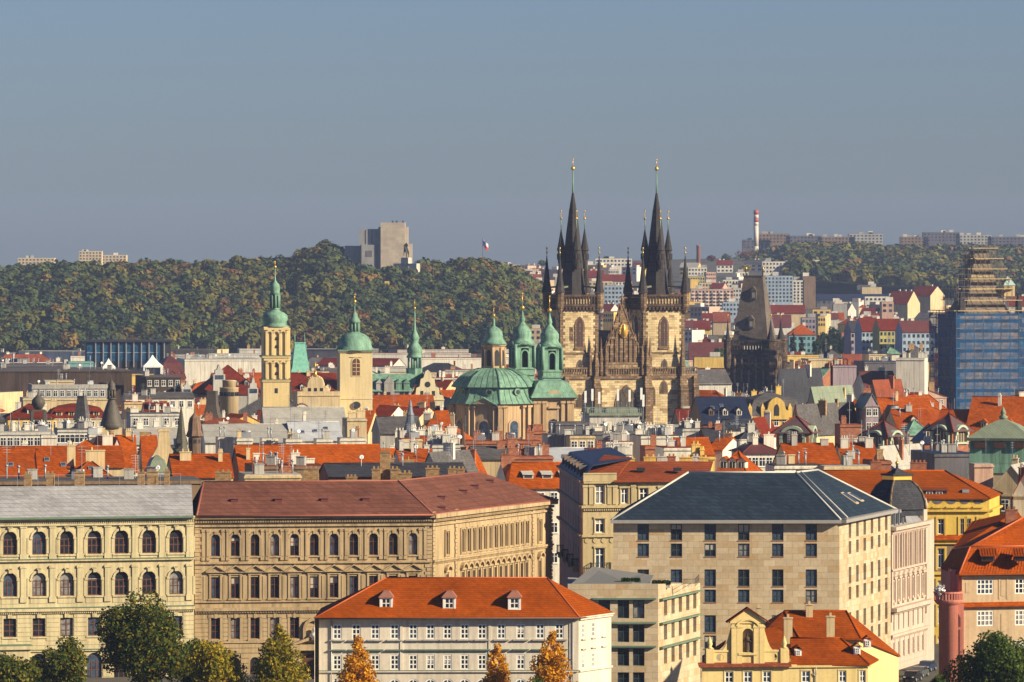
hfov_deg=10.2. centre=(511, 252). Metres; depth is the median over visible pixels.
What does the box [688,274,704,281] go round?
apartment block
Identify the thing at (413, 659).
window
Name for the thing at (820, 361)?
town house
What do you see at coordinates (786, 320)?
apartment block
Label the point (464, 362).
town house
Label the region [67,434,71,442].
window
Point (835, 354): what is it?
town house
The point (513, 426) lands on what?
window
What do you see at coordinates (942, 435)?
window
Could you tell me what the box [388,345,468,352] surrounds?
town house
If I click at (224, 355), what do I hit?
town house
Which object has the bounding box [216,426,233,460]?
white attic
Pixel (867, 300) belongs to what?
apartment block
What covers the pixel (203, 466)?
town house
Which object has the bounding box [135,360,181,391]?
building
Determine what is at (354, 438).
white attic
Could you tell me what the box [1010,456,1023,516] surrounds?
town house
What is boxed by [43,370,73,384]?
town house
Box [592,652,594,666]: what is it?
window
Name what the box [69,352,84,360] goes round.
town house
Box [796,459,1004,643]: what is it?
apartment house
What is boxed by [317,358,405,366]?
town house
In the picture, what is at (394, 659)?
window
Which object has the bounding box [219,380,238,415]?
round tower
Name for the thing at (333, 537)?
window
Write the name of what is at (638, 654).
window
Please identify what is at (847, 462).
town house
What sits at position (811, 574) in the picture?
window
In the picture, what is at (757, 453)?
town house
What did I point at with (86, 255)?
apartment block
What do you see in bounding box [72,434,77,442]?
window
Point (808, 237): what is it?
apartment block
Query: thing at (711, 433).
town house
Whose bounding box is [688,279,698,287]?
house
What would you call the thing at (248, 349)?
town house
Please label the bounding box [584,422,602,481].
town house
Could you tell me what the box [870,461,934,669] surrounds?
corner house
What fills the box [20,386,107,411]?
town house
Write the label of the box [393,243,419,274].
rider statue
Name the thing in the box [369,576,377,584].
window
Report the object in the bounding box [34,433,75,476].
town house
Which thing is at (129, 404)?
town house
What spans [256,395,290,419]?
town house
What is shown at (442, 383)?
town house
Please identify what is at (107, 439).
town house
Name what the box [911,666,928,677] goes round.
parked car
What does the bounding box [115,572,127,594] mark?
window
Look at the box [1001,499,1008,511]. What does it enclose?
window
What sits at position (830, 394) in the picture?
town house
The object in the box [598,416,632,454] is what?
town house
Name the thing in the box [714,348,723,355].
tree
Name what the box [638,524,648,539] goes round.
window
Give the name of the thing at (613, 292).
apartment block
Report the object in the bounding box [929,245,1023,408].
scaffolded tower
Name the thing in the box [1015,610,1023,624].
window
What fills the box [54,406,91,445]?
town house
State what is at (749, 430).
town house
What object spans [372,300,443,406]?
gabled hall
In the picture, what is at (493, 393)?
baroque church
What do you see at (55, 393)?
window
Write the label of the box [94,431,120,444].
town house
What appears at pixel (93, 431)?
town house
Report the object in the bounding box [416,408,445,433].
town house
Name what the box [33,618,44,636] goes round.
window
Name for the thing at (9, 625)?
window
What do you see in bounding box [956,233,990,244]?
apartment block
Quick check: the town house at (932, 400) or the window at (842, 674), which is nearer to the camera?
the window at (842, 674)
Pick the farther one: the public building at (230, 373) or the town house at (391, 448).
the public building at (230, 373)
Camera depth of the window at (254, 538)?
787.53 m
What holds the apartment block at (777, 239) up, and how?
on the ground
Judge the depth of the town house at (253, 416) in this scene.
1517.39 m
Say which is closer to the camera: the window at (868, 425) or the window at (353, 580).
the window at (353, 580)
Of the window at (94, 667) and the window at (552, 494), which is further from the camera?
the window at (552, 494)
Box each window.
[0,437,5,445]
[3,532,15,554]
[3,573,15,596]
[3,619,15,636]
[7,437,12,445]
[14,437,19,445]
[27,437,33,445]
[32,531,44,554]
[32,573,44,595]
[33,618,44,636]
[33,654,45,665]
[34,437,39,445]
[53,390,57,396]
[57,434,62,442]
[60,531,72,553]
[60,572,72,595]
[60,618,72,635]
[62,434,67,442]
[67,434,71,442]
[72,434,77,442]
[73,390,77,396]
[77,434,81,442]
[87,653,101,677]
[88,531,100,553]
[88,572,100,594]
[88,617,99,635]
[100,390,104,395]
[114,667,127,676]
[115,530,127,553]
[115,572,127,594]
[142,530,154,552]
[142,571,154,593]
[143,418,148,425]
[163,418,169,425]
[169,530,181,552]
[169,571,181,593]
[172,616,181,632]
[179,401,183,407]
[187,401,192,407]
[211,535,219,555]
[211,577,219,597]
[211,618,219,638]
[231,534,238,555]
[231,577,238,597]
[231,618,239,638]
[250,618,258,638]
[250,657,258,673]
[251,534,258,555]
[251,577,258,597]
[270,534,278,555]
[270,577,278,597]
[270,618,278,637]
[290,534,298,555]
[290,576,298,597]
[290,618,298,637]
[303,653,314,673]
[310,534,317,554]
[310,576,317,596]
[330,534,337,554]
[330,576,337,596]
[333,624,341,638]
[333,655,341,669]
[349,534,357,554]
[349,576,357,594]
[351,357,360,376]
[352,624,360,638]
[366,251,371,256]
[369,533,377,554]
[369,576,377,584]
[371,624,379,638]
[371,655,379,669]
[389,533,396,554]
[390,624,398,638]
[390,655,398,669]
[409,533,416,554]
[409,624,417,638]
[409,655,417,669]
[426,624,434,638]
[426,655,434,669]
[443,624,451,638]
[443,655,451,669]
[456,419,461,429]
[460,624,468,638]
[460,655,468,668]
[478,419,489,438]
[478,624,485,638]
[478,655,485,668]
[497,624,505,638]
[508,419,519,438]
[516,624,524,638]
[516,655,524,668]
[536,624,543,638]
[550,492,557,498]
[551,522,558,533]
[551,552,558,563]
[555,624,563,638]
[571,441,576,446]
[575,394,583,407]
[579,441,585,446]
[582,623,584,637]
[582,654,584,668]
[588,441,593,447]
[592,622,594,636]
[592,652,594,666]
[595,485,603,503]
[595,519,603,532]
[595,548,603,567]
[599,600,609,609]
[614,385,637,407]
[618,600,628,617]
[618,625,628,641]
[618,649,628,665]
[618,672,628,681]
[621,488,627,502]
[633,600,643,617]
[633,625,643,641]
[633,649,643,665]
[633,672,643,681]
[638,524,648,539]
[638,544,648,556]
[638,569,648,573]
[640,488,647,498]
[653,386,654,404]
[660,380,667,393]
[671,524,681,539]
[671,544,681,556]
[671,569,681,582]
[704,524,715,539]
[704,544,715,556]
[704,569,715,585]
[704,590,715,601]
[704,615,715,631]
[704,636,715,648]
[725,671,732,681]
[736,373,740,392]
[738,524,748,539]
[738,544,748,556]
[738,569,748,585]
[738,590,748,601]
[743,374,747,392]
[744,671,751,681]
[751,374,754,390]
[752,457,758,466]
[758,374,761,392]
[759,457,765,466]
[763,671,770,681]
[766,457,772,462]
[772,524,782,539]
[772,544,782,556]
[772,569,782,585]
[772,590,782,601]
[774,404,778,415]
[774,419,778,425]
[779,426,805,444]
[802,671,809,681]
[806,524,816,539]
[806,544,816,556]
[806,569,816,585]
[806,590,816,601]
[808,425,817,442]
[839,671,845,681]
[860,670,864,681]
[866,409,871,416]
[866,422,871,429]
[866,430,884,448]
[872,409,877,416]
[888,430,903,444]
[930,425,949,443]
[938,519,943,533]
[938,548,943,567]
[954,425,969,443]
[960,519,963,533]
[974,442,985,447]
[977,579,992,593]
[977,610,992,625]
[994,442,1004,447]
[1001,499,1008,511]
[1013,442,1023,447]
[1015,579,1023,593]
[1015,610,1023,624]
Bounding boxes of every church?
[293,390,340,406]
[447,293,578,438]
[535,158,698,424]
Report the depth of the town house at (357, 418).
1272.72 m
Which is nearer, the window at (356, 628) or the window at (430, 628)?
the window at (356, 628)
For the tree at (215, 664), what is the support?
on the ground
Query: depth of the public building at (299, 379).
1741.69 m
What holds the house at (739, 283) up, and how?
on the ground
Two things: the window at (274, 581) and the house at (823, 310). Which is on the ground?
the house at (823, 310)
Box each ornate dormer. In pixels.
[183,381,191,391]
[212,364,224,399]
[247,378,257,404]
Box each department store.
[0,362,131,406]
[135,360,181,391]
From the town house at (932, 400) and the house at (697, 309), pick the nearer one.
the town house at (932, 400)
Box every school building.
[0,468,194,678]
[192,449,558,674]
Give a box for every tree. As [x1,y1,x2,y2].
[0,651,42,681]
[28,635,88,681]
[94,588,194,681]
[179,638,200,681]
[184,639,246,681]
[240,623,311,681]
[335,634,378,681]
[478,642,510,681]
[527,630,581,681]
[532,676,543,681]
[538,260,545,265]
[706,255,715,261]
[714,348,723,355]
[721,253,730,259]
[735,250,756,257]
[739,265,752,271]
[812,338,822,353]
[817,332,827,346]
[819,339,839,353]
[826,326,840,347]
[835,333,843,353]
[930,674,945,681]
[941,630,1023,681]
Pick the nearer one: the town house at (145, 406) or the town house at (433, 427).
the town house at (433, 427)
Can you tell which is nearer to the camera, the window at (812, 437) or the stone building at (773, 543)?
the stone building at (773, 543)
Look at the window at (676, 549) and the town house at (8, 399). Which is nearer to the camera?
the window at (676, 549)
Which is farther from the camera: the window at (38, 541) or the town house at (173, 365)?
the town house at (173, 365)
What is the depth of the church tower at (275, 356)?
1636.45 m
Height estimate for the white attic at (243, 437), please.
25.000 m
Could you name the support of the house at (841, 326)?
on the ground
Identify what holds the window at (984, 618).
in the villa
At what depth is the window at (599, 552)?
832.82 m
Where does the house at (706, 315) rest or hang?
on the ground
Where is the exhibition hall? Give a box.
[176,353,260,384]
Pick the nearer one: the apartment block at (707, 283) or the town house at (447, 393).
the town house at (447, 393)
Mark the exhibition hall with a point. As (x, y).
(200, 368)
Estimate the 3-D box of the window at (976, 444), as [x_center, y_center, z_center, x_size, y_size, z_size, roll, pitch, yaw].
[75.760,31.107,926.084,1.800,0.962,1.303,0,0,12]
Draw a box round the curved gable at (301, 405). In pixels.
[295,403,308,406]
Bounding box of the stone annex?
[568,567,701,681]
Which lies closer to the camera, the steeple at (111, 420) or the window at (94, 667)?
the window at (94, 667)
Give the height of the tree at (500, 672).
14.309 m
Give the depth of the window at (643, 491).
834.24 m
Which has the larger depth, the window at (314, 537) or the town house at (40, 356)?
the town house at (40, 356)
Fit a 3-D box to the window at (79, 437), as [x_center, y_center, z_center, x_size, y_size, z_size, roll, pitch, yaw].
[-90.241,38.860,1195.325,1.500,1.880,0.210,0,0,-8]
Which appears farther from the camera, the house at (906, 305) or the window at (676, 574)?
the house at (906, 305)
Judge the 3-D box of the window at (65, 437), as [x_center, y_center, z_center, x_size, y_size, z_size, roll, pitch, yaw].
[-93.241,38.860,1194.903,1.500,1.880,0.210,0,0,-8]
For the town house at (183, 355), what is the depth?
2718.47 m
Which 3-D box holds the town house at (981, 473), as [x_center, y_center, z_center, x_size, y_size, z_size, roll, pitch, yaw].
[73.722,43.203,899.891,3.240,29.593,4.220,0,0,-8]
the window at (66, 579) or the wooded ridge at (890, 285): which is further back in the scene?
the wooded ridge at (890, 285)
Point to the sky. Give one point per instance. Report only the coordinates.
(190, 131)
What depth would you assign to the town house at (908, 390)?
1700.69 m
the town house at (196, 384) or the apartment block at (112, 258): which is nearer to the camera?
the town house at (196, 384)
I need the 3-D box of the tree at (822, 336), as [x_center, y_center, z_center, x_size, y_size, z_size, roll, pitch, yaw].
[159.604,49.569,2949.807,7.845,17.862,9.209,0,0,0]
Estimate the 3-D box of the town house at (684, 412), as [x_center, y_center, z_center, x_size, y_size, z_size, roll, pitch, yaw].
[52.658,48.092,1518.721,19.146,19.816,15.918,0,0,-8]
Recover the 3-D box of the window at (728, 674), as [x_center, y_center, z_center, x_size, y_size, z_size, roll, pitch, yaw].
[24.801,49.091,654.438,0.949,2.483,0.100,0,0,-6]
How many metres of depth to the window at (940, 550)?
849.66 m
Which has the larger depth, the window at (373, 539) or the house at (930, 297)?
the house at (930, 297)
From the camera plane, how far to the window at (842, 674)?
655.76 m
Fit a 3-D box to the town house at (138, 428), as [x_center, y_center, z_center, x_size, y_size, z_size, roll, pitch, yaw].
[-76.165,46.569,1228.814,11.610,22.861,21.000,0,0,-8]
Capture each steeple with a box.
[30,389,46,428]
[73,386,89,426]
[100,375,123,435]
[173,406,187,453]
[186,405,202,452]
[404,400,416,431]
[460,417,465,445]
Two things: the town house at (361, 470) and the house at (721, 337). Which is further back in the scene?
the house at (721, 337)
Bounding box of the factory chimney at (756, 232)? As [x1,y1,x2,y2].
[754,210,758,250]
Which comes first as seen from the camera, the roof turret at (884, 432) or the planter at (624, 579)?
the planter at (624, 579)
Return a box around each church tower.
[259,261,290,408]
[334,294,374,416]
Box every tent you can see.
[102,358,114,368]
[142,355,162,373]
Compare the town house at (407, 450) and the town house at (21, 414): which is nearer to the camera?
the town house at (407, 450)
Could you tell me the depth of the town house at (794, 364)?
1901.02 m
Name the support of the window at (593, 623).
in the river house at (431, 629)
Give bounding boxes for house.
[0,349,17,356]
[0,351,52,362]
[0,353,29,361]
[0,391,22,412]
[0,408,54,445]
[0,438,124,475]
[0,449,35,476]
[2,400,55,431]
[18,349,84,360]
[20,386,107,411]
[28,379,107,396]
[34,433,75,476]
[35,357,83,362]
[40,417,57,445]
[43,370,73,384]
[47,397,103,426]
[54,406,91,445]
[65,434,111,476]
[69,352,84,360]
[78,432,112,444]
[87,416,104,443]
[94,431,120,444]
[114,419,137,475]
[121,385,194,445]
[122,391,142,434]
[125,368,153,384]
[126,392,179,428]
[130,418,187,456]
[138,420,157,475]
[141,397,170,411]
[145,455,167,475]
[154,353,185,382]
[164,383,218,401]
[167,441,233,480]
[171,346,228,356]
[171,351,205,356]
[189,404,259,437]
[190,379,204,390]
[190,412,249,437]
[194,397,238,416]
[199,405,300,452]
[201,391,221,420]
[207,349,260,358]
[210,368,290,387]
[222,409,261,422]
[231,444,380,480]
[237,344,290,359]
[238,447,301,480]
[239,393,292,416]
[245,435,321,479]
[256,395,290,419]
[260,407,344,430]
[286,411,342,443]
[306,345,378,359]
[308,355,336,367]
[309,364,336,372]
[310,361,410,371]
[311,368,328,372]
[314,577,614,681]
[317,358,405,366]
[319,443,467,479]
[342,408,366,443]
[364,398,376,443]
[371,408,420,447]
[372,351,470,366]
[372,365,389,373]
[372,391,433,409]
[376,400,403,415]
[380,372,436,376]
[380,436,394,457]
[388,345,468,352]
[394,401,450,413]
[394,424,422,448]
[394,424,432,461]
[412,388,454,398]
[412,402,433,425]
[414,374,455,389]
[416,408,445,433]
[417,421,456,448]
[418,352,508,368]
[422,425,441,434]
[423,361,460,376]
[423,425,463,451]
[425,438,477,471]
[432,401,451,431]
[433,370,462,380]
[438,371,457,376]
[441,364,472,374]
[443,389,453,406]
[449,412,472,439]
[457,429,541,447]
[460,440,486,473]
[468,423,529,476]
[472,353,508,356]
[496,451,560,583]
[507,436,553,461]
[514,265,535,268]
[527,414,546,444]
[530,273,541,279]
[541,266,557,279]
[542,280,554,285]
[542,423,563,446]
[549,400,590,433]
[549,447,587,481]
[556,447,712,587]
[563,424,595,447]
[582,407,645,447]
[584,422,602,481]
[588,263,605,269]
[596,265,613,273]
[598,302,617,329]
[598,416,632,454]
[600,309,607,329]
[603,312,616,329]
[607,434,631,456]
[609,269,618,273]
[622,265,640,281]
[631,411,681,460]
[640,431,658,460]
[652,415,752,431]
[655,428,690,460]
[671,406,690,423]
[673,437,714,455]
[675,411,700,436]
[679,261,700,276]
[684,305,694,318]
[684,330,704,342]
[685,319,702,329]
[685,357,692,366]
[685,366,731,395]
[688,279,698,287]
[688,396,751,426]
[689,301,702,304]
[690,303,719,319]
[690,430,715,470]
[698,601,900,681]
[699,385,726,395]
[699,409,728,443]
[700,421,778,448]
[701,311,711,334]
[702,334,710,341]
[704,272,715,281]
[708,335,786,341]
[709,282,727,288]
[711,421,735,470]
[716,259,732,272]
[716,434,762,470]
[717,332,733,341]
[720,419,757,435]
[722,273,743,278]
[724,331,732,338]
[728,431,776,470]
[731,383,748,396]
[732,281,742,287]
[734,421,762,443]
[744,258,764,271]
[752,410,776,448]
[764,386,774,392]
[765,448,821,470]
[772,431,840,464]
[776,363,823,403]
[787,352,818,361]
[790,358,810,368]
[792,391,856,445]
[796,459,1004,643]
[801,353,838,367]
[807,385,854,403]
[812,307,830,313]
[815,314,830,334]
[817,314,826,334]
[819,435,869,469]
[821,363,832,385]
[823,346,843,363]
[824,354,856,392]
[827,311,838,332]
[832,300,846,319]
[834,311,844,322]
[835,401,862,445]
[835,420,875,463]
[837,316,857,333]
[842,351,900,362]
[842,358,853,364]
[844,302,856,317]
[846,387,863,410]
[851,298,861,315]
[853,314,872,319]
[853,364,895,398]
[854,353,895,377]
[854,384,880,431]
[859,300,865,313]
[859,306,879,314]
[862,348,891,359]
[863,311,878,317]
[863,444,891,469]
[869,304,879,307]
[870,375,905,398]
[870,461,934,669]
[874,428,921,469]
[876,386,936,422]
[878,393,894,421]
[881,337,900,360]
[885,402,931,428]
[896,350,927,393]
[899,343,935,381]
[901,408,923,443]
[904,388,946,408]
[904,389,917,394]
[910,408,929,449]
[911,429,969,479]
[914,311,933,320]
[928,382,947,407]
[930,400,941,419]
[938,398,969,422]
[966,393,1023,451]
[967,407,1023,485]
[969,463,993,487]
[992,447,1023,513]
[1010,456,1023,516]
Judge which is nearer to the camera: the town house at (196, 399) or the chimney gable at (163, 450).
the chimney gable at (163, 450)
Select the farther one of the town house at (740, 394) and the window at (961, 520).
the town house at (740, 394)
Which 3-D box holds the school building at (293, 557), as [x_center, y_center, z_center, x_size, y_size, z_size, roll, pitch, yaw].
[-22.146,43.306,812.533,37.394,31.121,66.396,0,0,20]
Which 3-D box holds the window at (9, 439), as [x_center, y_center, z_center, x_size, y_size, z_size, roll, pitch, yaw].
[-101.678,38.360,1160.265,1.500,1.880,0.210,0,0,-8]
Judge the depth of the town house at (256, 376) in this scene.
1944.23 m
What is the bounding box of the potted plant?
[933,584,945,595]
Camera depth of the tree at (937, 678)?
689.33 m
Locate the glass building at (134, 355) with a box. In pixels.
[84,339,171,372]
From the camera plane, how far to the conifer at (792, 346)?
2749.61 m
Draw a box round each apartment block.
[18,255,55,264]
[79,249,102,264]
[103,253,127,263]
[530,325,540,341]
[588,269,603,280]
[589,278,611,303]
[595,257,631,272]
[602,273,631,284]
[604,283,623,306]
[688,265,706,275]
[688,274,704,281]
[688,340,723,359]
[690,285,733,309]
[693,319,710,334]
[693,352,723,367]
[698,279,722,288]
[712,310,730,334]
[722,277,742,288]
[722,298,738,322]
[732,285,741,301]
[735,269,747,276]
[742,238,769,253]
[759,231,789,248]
[761,258,784,275]
[765,272,792,304]
[770,303,805,329]
[772,313,791,334]
[786,233,821,242]
[787,322,815,352]
[793,277,803,304]
[801,314,815,333]
[802,273,815,308]
[816,294,888,306]
[818,234,854,242]
[844,318,857,353]
[848,231,882,244]
[855,315,875,353]
[856,282,873,293]
[861,284,881,293]
[863,294,890,305]
[872,316,899,352]
[880,297,893,318]
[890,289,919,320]
[895,318,930,354]
[900,234,927,246]
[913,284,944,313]
[922,230,959,246]
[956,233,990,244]
[987,234,1023,245]
[1005,294,1023,313]
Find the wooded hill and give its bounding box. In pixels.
[7,297,508,353]
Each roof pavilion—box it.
[66,348,93,366]
[290,333,309,372]
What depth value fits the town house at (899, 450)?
1021.86 m
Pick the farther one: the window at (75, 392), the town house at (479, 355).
the town house at (479, 355)
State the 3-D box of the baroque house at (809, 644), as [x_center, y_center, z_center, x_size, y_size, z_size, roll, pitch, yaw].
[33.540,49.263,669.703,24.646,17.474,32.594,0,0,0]
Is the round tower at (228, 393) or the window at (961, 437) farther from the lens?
the round tower at (228, 393)
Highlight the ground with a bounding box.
[82,258,1023,681]
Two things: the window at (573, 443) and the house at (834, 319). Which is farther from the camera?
the house at (834, 319)
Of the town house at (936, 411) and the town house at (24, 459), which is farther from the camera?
the town house at (936, 411)
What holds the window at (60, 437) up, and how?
in the town house at (65, 430)
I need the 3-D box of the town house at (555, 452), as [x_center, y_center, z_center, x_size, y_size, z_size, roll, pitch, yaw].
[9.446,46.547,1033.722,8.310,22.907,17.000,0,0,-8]
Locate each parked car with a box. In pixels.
[902,670,921,681]
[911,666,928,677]
[918,660,936,671]
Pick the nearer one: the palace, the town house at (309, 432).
the town house at (309, 432)
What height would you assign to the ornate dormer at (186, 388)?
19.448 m
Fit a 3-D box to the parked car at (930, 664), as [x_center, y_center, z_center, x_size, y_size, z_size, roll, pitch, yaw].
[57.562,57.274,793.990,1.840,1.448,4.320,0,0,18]
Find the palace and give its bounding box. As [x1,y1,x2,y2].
[745,379,802,425]
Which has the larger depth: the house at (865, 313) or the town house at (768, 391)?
the house at (865, 313)
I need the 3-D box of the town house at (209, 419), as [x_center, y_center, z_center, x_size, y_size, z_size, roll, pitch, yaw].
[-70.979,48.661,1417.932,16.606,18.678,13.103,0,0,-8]
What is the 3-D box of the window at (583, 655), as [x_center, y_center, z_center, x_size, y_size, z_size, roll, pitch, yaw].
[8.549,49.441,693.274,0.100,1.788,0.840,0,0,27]
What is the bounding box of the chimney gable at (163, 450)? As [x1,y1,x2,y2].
[152,429,172,464]
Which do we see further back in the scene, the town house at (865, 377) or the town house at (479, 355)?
the town house at (479, 355)
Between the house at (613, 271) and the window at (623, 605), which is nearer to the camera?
the window at (623, 605)
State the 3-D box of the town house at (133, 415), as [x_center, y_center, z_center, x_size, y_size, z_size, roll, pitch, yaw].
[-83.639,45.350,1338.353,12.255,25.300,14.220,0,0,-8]
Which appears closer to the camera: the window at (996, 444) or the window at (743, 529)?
the window at (743, 529)
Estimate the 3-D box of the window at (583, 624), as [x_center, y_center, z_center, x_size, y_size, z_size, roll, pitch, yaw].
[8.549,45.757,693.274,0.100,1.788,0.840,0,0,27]
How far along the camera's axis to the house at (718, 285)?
4295.68 m
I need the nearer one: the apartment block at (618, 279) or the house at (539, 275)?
the apartment block at (618, 279)
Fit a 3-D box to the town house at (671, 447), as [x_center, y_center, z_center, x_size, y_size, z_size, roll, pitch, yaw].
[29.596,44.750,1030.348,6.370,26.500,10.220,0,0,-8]
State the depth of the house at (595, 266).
4701.52 m
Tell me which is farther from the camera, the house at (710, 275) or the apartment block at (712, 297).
the house at (710, 275)
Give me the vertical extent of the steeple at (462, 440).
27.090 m
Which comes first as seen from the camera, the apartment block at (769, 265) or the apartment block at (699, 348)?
the apartment block at (699, 348)
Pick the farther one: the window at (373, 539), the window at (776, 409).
the window at (776, 409)
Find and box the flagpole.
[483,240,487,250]
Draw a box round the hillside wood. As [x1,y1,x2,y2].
[0,239,552,352]
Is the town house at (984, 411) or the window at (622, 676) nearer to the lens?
the window at (622, 676)
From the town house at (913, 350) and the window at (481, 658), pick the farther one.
the town house at (913, 350)
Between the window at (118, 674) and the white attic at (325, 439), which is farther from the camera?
the white attic at (325, 439)
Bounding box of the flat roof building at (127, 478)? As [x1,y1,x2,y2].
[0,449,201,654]
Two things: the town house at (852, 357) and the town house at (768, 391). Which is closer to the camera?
the town house at (768, 391)
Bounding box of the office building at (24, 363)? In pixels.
[0,352,72,366]
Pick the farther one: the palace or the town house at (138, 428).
the palace
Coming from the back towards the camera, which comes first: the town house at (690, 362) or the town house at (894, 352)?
the town house at (690, 362)
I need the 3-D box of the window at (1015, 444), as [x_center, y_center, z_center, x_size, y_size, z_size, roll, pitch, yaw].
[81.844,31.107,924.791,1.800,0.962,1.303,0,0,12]
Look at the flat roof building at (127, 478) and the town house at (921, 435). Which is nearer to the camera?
the flat roof building at (127, 478)
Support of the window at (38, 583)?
in the school building at (77, 557)
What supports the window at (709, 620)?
in the stone building at (773, 543)
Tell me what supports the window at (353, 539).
in the school building at (293, 557)
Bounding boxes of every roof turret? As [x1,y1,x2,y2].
[771,405,820,449]
[858,409,908,448]
[923,402,974,451]
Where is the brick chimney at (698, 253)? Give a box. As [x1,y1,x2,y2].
[696,245,700,262]
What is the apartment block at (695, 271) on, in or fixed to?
on the ground
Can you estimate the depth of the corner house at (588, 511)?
838.67 m
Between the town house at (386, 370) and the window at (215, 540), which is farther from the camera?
the town house at (386, 370)
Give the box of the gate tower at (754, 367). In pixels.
[723,266,787,395]
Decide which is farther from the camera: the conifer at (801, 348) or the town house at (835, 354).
the conifer at (801, 348)
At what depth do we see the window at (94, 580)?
781.79 m
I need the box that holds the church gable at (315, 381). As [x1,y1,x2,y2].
[301,362,329,390]
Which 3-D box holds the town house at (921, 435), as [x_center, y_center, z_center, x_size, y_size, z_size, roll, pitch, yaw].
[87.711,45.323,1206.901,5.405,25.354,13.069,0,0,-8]
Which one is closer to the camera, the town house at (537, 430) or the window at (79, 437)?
the town house at (537, 430)
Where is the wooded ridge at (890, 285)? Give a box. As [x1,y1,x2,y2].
[798,275,1023,292]
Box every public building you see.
[192,355,260,410]
[289,369,336,399]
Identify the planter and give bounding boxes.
[621,577,630,581]
[630,577,640,581]
[652,580,661,583]
[661,580,670,587]
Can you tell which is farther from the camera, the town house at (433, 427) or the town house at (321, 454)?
the town house at (433, 427)
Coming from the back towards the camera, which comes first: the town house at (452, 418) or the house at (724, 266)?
the house at (724, 266)
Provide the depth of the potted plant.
702.85 m
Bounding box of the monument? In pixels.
[345,221,411,269]
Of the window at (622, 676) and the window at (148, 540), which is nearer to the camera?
the window at (622, 676)
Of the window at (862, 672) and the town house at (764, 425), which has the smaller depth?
the window at (862, 672)
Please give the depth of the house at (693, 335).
3138.88 m
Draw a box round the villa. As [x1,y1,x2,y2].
[933,506,1023,681]
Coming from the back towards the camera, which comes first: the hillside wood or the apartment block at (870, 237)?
the apartment block at (870, 237)
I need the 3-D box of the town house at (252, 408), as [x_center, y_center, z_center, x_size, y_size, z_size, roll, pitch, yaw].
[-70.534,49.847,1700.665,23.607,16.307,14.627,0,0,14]
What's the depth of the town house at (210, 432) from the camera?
1215.63 m
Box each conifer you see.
[789,332,796,351]
[798,337,805,351]
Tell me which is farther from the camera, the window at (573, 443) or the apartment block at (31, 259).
the apartment block at (31, 259)
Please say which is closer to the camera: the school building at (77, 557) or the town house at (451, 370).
the school building at (77, 557)
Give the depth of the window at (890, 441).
1137.21 m
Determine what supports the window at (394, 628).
in the river house at (431, 629)
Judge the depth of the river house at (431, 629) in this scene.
691.76 m
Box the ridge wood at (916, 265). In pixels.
[734,240,1023,292]
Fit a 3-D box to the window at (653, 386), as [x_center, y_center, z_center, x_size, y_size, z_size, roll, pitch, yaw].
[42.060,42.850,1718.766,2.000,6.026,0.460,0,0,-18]
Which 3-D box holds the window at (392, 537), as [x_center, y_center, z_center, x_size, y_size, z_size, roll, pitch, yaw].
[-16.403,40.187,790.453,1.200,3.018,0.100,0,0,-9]
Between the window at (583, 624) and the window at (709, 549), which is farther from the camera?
the window at (709, 549)
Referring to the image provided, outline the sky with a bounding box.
[0,0,1023,270]
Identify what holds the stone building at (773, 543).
on the ground
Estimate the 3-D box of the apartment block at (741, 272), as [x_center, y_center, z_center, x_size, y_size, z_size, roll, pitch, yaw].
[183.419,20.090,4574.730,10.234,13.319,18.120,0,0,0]
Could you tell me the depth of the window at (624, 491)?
833.63 m
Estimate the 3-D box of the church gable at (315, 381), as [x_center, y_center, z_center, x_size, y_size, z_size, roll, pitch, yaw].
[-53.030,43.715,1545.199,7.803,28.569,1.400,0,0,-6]
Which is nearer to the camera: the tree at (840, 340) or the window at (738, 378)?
the window at (738, 378)
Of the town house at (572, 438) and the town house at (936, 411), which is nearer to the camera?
the town house at (572, 438)
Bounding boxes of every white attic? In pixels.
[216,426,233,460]
[234,430,252,445]
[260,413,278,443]
[283,423,301,443]
[313,421,332,443]
[337,424,366,443]
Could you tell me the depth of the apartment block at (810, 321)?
3150.00 m
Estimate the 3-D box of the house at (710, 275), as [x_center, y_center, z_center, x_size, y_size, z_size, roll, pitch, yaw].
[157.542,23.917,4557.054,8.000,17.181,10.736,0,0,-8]
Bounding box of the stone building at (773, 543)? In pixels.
[610,469,897,681]
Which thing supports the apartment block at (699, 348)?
on the ground
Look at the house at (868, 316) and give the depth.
3495.07 m
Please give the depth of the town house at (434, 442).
1060.31 m
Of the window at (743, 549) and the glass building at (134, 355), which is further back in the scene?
the glass building at (134, 355)
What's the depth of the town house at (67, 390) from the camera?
1638.07 m
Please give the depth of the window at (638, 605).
735.32 m
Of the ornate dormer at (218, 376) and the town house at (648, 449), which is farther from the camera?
the ornate dormer at (218, 376)
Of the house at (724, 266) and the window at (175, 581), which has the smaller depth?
the window at (175, 581)
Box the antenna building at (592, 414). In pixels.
[581,388,643,429]
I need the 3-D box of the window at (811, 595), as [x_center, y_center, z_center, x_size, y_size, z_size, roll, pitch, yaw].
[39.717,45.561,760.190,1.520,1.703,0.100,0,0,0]
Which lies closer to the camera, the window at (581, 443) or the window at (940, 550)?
the window at (940, 550)
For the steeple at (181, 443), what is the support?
on the ground
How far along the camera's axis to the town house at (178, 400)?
1531.19 m
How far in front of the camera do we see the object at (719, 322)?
3500.00 m
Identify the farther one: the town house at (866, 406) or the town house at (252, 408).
the town house at (252, 408)
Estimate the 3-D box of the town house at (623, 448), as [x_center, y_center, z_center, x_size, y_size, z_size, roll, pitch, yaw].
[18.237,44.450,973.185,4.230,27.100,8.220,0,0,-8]
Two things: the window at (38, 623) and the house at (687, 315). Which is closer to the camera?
the window at (38, 623)

